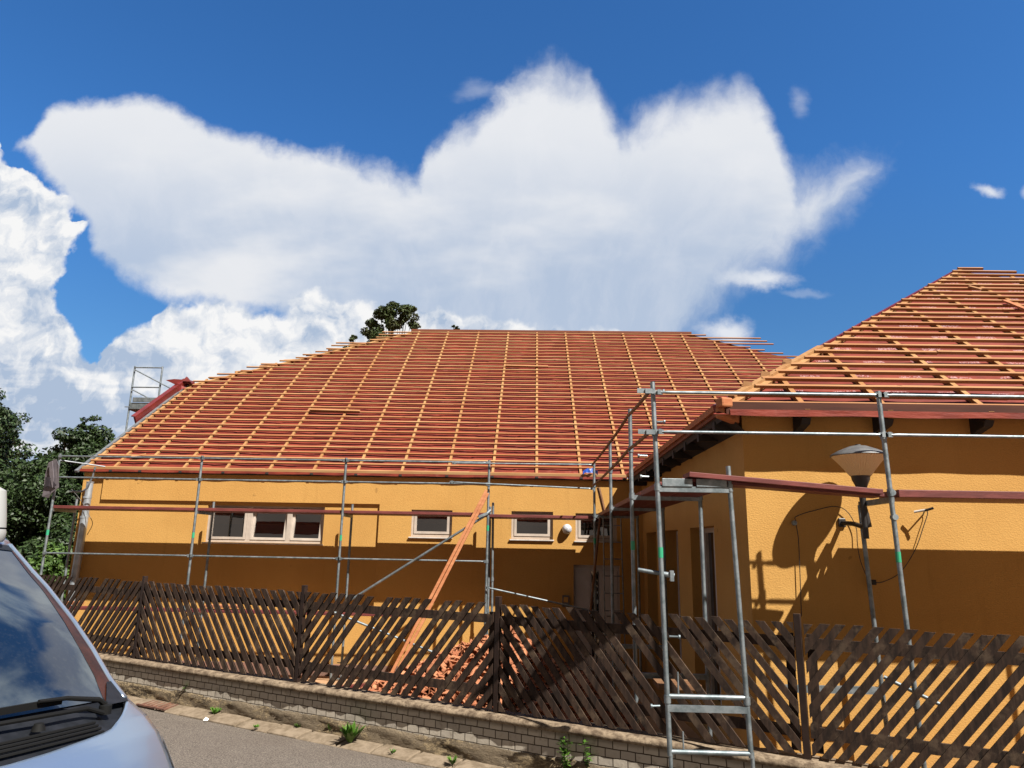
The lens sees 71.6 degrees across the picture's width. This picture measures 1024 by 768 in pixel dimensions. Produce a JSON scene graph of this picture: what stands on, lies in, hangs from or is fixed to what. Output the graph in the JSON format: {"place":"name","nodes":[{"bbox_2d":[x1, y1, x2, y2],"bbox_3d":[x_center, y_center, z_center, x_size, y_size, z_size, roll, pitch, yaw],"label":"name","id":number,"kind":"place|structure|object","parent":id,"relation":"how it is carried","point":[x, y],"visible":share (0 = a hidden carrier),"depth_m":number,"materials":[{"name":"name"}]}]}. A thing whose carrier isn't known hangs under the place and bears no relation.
{"place":"outdoors","nodes":[
{"label":"outdoors","id":0,"kind":"place"},
{"bbox_2d":[139,707,433,767],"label":"road","id":1,"kind":"structure","parent":0,"point":[192,743],"depth_m":8.20,"materials":[{"name":"grey asphalt"}]},
{"bbox_2d":[0,487,174,767],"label":"van","id":2,"kind":"object","parent":1,"relation":"on","point":[65,702],"visible":1,"depth_m":2.61,"materials":[{"name":"silver metal"}]},
{"bbox_2d":[127,695,507,767],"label":"kerb","id":3,"kind":"structure","parent":1,"relation":"on","point":[367,747],"depth_m":8.98,"materials":[{"name":"concrete"}]},
{"bbox_2d":[136,699,178,710],"bbox_3d":[-5.232,4.765,10.538,0.648,0.034,0.323,-6,-15,29],"label":"drain grate","id":4,"kind":"object","parent":3,"relation":"on","point":[163,707],"visible":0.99,"depth_m":10.47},
{"bbox_2d":[211,707,221,713],"bbox_3d":[-4.198,4.613,10.035,0.182,0.102,0.174,1,-13,2],"label":"weed","id":5,"kind":"object","parent":3,"relation":"on","point":[215,711],"visible":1,"depth_m":10.02,"materials":[{"name":"green plant"}]},
{"bbox_2d":[338,721,365,741],"bbox_3d":[-1.972,4.287,8.747,0.349,0.239,0.377,1,-13,2],"label":"weed","id":6,"kind":"object","parent":3,"relation":"on","point":[350,732],"visible":1,"depth_m":8.71,"materials":[{"name":"green plant"}]},
{"bbox_2d":[447,755,456,763],"bbox_3d":[-0.662,4.202,7.938,0.153,0.089,0.170,1,-13,2],"label":"weed","id":7,"kind":"object","parent":3,"relation":"on","point":[453,761],"visible":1,"depth_m":7.93,"materials":[{"name":"green plant"}]},
{"bbox_2d":[556,736,573,767],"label":"weed","id":8,"kind":"object","parent":3,"relation":"on","point":[564,750],"visible":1,"depth_m":7.44,"materials":[{"name":"green plant"}]},
{"bbox_2d":[579,739,592,767],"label":"weed","id":9,"kind":"object","parent":3,"relation":"on","point":[587,754],"visible":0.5,"depth_m":7.39,"materials":[{"name":"green plant"}]},
{"bbox_2d":[264,674,700,738],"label":"ground","id":10,"kind":"structure","parent":0,"point":[687,729],"depth_m":12.15,"materials":[{"name":"brown soil"}]},
{"bbox_2d":[0,388,32,533],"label":"chestnut tree","id":11,"kind":"object","parent":10,"relation":"on","point":[10,421],"visible":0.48,"depth_m":26.78,"materials":[{"name":"green plant"}]},
{"bbox_2d":[1,439,68,483],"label":"broadleaf tree","id":12,"kind":"object","parent":10,"relation":"on","point":[18,461],"visible":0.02,"depth_m":47.84,"materials":[{"name":"green plant"}]},
{"bbox_2d":[15,526,75,560],"bbox_3d":[-16.042,5.898,22.247,6.644,2.932,3.328,1,-13,2],"label":"bush","id":13,"kind":"object","parent":10,"relation":"on","point":[26,554],"visible":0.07,"depth_m":21.66,"materials":[{"name":"green plant"}]},
{"bbox_2d":[27,541,72,601],"bbox_3d":[-12.405,5.403,18.789,4.199,2.468,2.387,1,-13,2],"label":"bush","id":14,"kind":"object","parent":10,"relation":"on","point":[54,564],"visible":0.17,"depth_m":18.91,"materials":[{"name":"green plant"}]},
{"bbox_2d":[6,415,115,549],"bbox_3d":[-16.668,4.524,25.945,4.388,7.250,4.311,7,-14,-24],"label":"chestnut tree","id":15,"kind":"object","parent":10,"relation":"on","point":[31,528],"visible":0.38,"depth_m":25.26,"materials":[{"name":"green plant"}]},
{"bbox_2d":[52,443,106,539],"bbox_3d":[-14.774,5.017,26.081,4.526,6.413,4.462,1,-13,2],"label":"chestnut tree","id":16,"kind":"object","parent":10,"relation":"on","point":[98,449],"depth_m":25.66,"materials":[{"name":"green plant"}]},
{"bbox_2d":[125,366,169,430],"bbox_3d":[-9.584,3.275,19.744,1.687,7.140,2.580,1,-13,2],"label":"scaffold","id":17,"kind":"object","parent":10,"relation":"on","point":[134,407],"visible":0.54,"depth_m":19.13,"materials":[{"name":"metal"}]},
{"bbox_2d":[39,454,596,679],"bbox_3d":[-3.668,3.512,13.601,10.590,4.125,0.931,1,-13,2],"label":"scaffold","id":18,"kind":"object","parent":10,"relation":"on","point":[342,512],"visible":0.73,"depth_m":13.55,"materials":[{"name":"metal"}]},
{"bbox_2d":[42,459,58,497],"bbox_3d":[-8.888,1.819,13.690,0.428,0.751,0.077,-3,-14,18],"label":"jacket","id":19,"kind":"object","parent":18,"relation":"hanging from","point":[51,482],"visible":1,"depth_m":13.67,"materials":[{"name":"grey fabric"}]},
{"bbox_2d":[343,334,357,347],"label":"broadleaf tree","id":20,"kind":"object","parent":10,"relation":"on","point":[352,338],"visible":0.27,"depth_m":41.81,"materials":[{"name":"green plant"}]},
{"bbox_2d":[360,301,420,341],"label":"broadleaf tree","id":21,"kind":"object","parent":10,"relation":"on","point":[388,313],"visible":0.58,"depth_m":41.87,"materials":[{"name":"green plant"}]},
{"bbox_2d":[97,651,891,767],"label":"brick wall","id":22,"kind":"structure","parent":10,"relation":"on","point":[508,739],"depth_m":8.43,"materials":[{"name":"concrete"}]},
{"bbox_2d":[35,570,1023,767],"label":"wooden fence","id":23,"kind":"object","parent":22,"relation":"on","point":[786,643],"visible":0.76,"depth_m":7.67,"materials":[{"name":"brown wood"}]},
{"bbox_2d":[360,625,644,730],"bbox_3d":[-0.489,4.349,10.553,4.776,1.481,3.111,1,-13,2],"label":"tile heap","id":24,"kind":"object","parent":10,"relation":"on","point":[449,662],"visible":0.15,"depth_m":10.10,"materials":[{"name":"ceramic"}]},
{"bbox_2d":[391,490,488,672],"bbox_3d":[-1.255,3.471,12.683,1.713,3.216,0.094,6,-14,-20],"label":"leaning plank","id":25,"kind":"object","parent":24,"relation":"on","point":[468,528],"visible":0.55,"depth_m":12.69,"materials":[{"name":"orange wood"}]},
{"bbox_2d":[603,518,626,684],"bbox_3d":[1.963,4.113,13.601,0.406,3.071,0.176,1,-13,2],"label":"ladder","id":26,"kind":"object","parent":10,"relation":"on","point":[604,575],"visible":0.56,"depth_m":13.72,"materials":[{"name":"metal"}]},
{"bbox_2d":[589,382,754,767],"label":"scaffold","id":27,"kind":"object","parent":10,"relation":"on","point":[658,496],"visible":0.91,"depth_m":7.29,"materials":[{"name":"metal"}]},
{"bbox_2d":[654,389,1023,767],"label":"scaffold","id":28,"kind":"object","parent":10,"relation":"on","point":[891,496],"visible":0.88,"depth_m":7.11,"materials":[{"name":"metal"}]},
{"bbox_2d":[0,0,1023,478],"label":"sky","id":29,"kind":"structure","parent":0,"point":[192,189],"materials":[{"name":"blue"}]},
{"bbox_2d":[65,267,1023,767],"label":"building","id":30,"kind":"structure","parent":0,"point":[441,395],"depth_m":14.22,"materials":[{"name":"paint"}]},
{"bbox_2d":[71,489,92,534],"bbox_3d":[-8.772,2.602,14.445,0.555,0.921,0.012,1,-13,2],"label":"cable","id":31,"kind":"object","parent":30,"relation":"attached to","point":[87,511],"visible":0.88,"depth_m":14.43,"materials":[{"name":"black plastic"}]},
{"bbox_2d":[202,505,324,544],"bbox_3d":[-5.066,3.015,15.128,2.490,0.793,1.245,1,-13,2],"label":"window","id":32,"kind":"structure","parent":30,"relation":"in","point":[228,528],"depth_m":14.77,"materials":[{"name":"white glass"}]},
{"bbox_2d":[310,408,359,411],"bbox_3d":[-4.288,0.636,17.183,1.235,0.094,0.074,0,-13,3],"label":"loose batten","id":33,"kind":"object","parent":30,"relation":"on","point":[336,410],"visible":1,"depth_m":17.17,"materials":[{"name":"brown wood"}]},
{"bbox_2d":[408,510,452,538],"bbox_3d":[-1.628,2.969,14.993,0.890,0.588,1.245,1,-13,2],"label":"window","id":34,"kind":"structure","parent":30,"relation":"in","point":[421,526],"depth_m":14.56,"materials":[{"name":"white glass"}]},
{"bbox_2d":[506,365,547,366],"bbox_3d":[0.416,-0.501,19.731,1.170,0.089,0.074,0,-13,3],"label":"loose batten","id":35,"kind":"object","parent":30,"relation":"on","point":[526,365],"visible":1,"depth_m":19.72,"materials":[{"name":"brown wood"}]},
{"bbox_2d":[509,511,553,540],"bbox_3d":[0.418,2.996,14.931,0.895,0.603,1.245,1,-13,2],"label":"window","id":36,"kind":"structure","parent":30,"relation":"in","point":[521,529],"depth_m":14.49,"materials":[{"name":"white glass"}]},
{"bbox_2d":[562,595,568,606],"bbox_3d":[1.063,4.285,13.998,0.140,0.220,0.066,1,-13,2],"label":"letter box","id":37,"kind":"object","parent":30,"relation":"attached to","point":[565,599],"visible":0.87,"depth_m":13.97,"materials":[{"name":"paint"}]},
{"bbox_2d":[562,524,571,533],"bbox_3d":[1.107,2.914,14.257,0.199,0.199,0.158,1,-13,2],"label":"wall lamp","id":38,"kind":"object","parent":30,"relation":"attached to","point":[566,528],"visible":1,"depth_m":14.21,"materials":[{"name":"white glass"}]},
{"bbox_2d":[583,468,597,474],"bbox_3d":[1.599,1.789,14.482,0.300,0.140,0.116,1,-13,2],"label":"plastic bag","id":39,"kind":"object","parent":30,"relation":"on","point":[588,470],"visible":0.95,"depth_m":14.45,"materials":[{"name":"blue plastic"}]},
{"bbox_2d":[574,513,616,542],"bbox_3d":[1.712,3.026,14.888,0.885,0.593,1.245,1,-13,2],"label":"window","id":40,"kind":"structure","parent":30,"relation":"in","point":[584,528],"depth_m":14.46,"materials":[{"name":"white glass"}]},
{"bbox_2d":[574,565,620,670],"bbox_3d":[1.674,4.628,14.013,0.920,2.040,0.131,1,-13,2],"label":"door","id":41,"kind":"structure","parent":30,"relation":"in","point":[583,574],"depth_m":14.11,"materials":[{"name":"brown wood"}]},
{"bbox_2d":[676,531,681,672],"bbox_3d":[2.847,3.574,11.547,0.051,2.330,1.000,1,-13,0],"label":"side window","id":42,"kind":"structure","parent":30,"relation":"in","point":[676,531],"depth_m":12.04,"materials":[{"name":"grey glass"}]},
{"bbox_2d":[703,527,721,704],"bbox_3d":[2.862,3.139,9.662,0.077,2.330,1.270,1,-13,0],"label":"side window","id":43,"kind":"structure","parent":30,"relation":"in","point":[709,542],"depth_m":10.17,"materials":[{"name":"grey glass"}]},
{"bbox_2d":[791,506,865,616],"bbox_3d":[3.519,1.947,7.824,0.800,1.193,0.035,1,-13,2],"label":"cable","id":44,"kind":"object","parent":30,"relation":"attached to","point":[793,522],"visible":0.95,"depth_m":7.89,"materials":[{"name":"black plastic"}]},
{"bbox_2d":[829,444,888,538],"bbox_3d":[3.768,1.154,7.635,0.584,1.000,0.666,-6,-15,29],"label":"street lamp","id":45,"kind":"object","parent":30,"relation":"attached to","point":[859,464],"visible":0.92,"depth_m":7.53,"materials":[{"name":"grey"}]},
{"bbox_2d":[871,511,927,584],"bbox_3d":[4.268,1.796,7.812,0.737,0.813,0.075,1,-13,2],"label":"cable","id":46,"kind":"object","parent":30,"relation":"attached to","point":[874,582],"visible":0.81,"depth_m":7.80,"materials":[{"name":"black plastic"}]},
{"bbox_2d":[914,507,933,515],"bbox_3d":[4.579,1.414,7.878,0.198,0.088,0.179,-7,-15,32],"label":"wall fixture","id":47,"kind":"object","parent":30,"relation":"attached to","point":[923,510],"depth_m":7.82,"materials":[{"name":"white metal"}]},
{"bbox_2d":[968,286,981,290],"bbox_3d":[8.006,-1.660,12.269,0.066,0.152,0.207,9,-15,-30],"label":"loose batten","id":48,"kind":"object","parent":30,"relation":"on","point":[975,288],"visible":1,"depth_m":12.24,"materials":[{"name":"brown wood"}]},
{"bbox_2d":[1002,300,1023,309],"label":"loose batten","id":49,"kind":"object","parent":30,"relation":"on","point":[1013,304],"visible":1,"depth_m":11.29,"materials":[{"name":"brown wood"}]}
]}

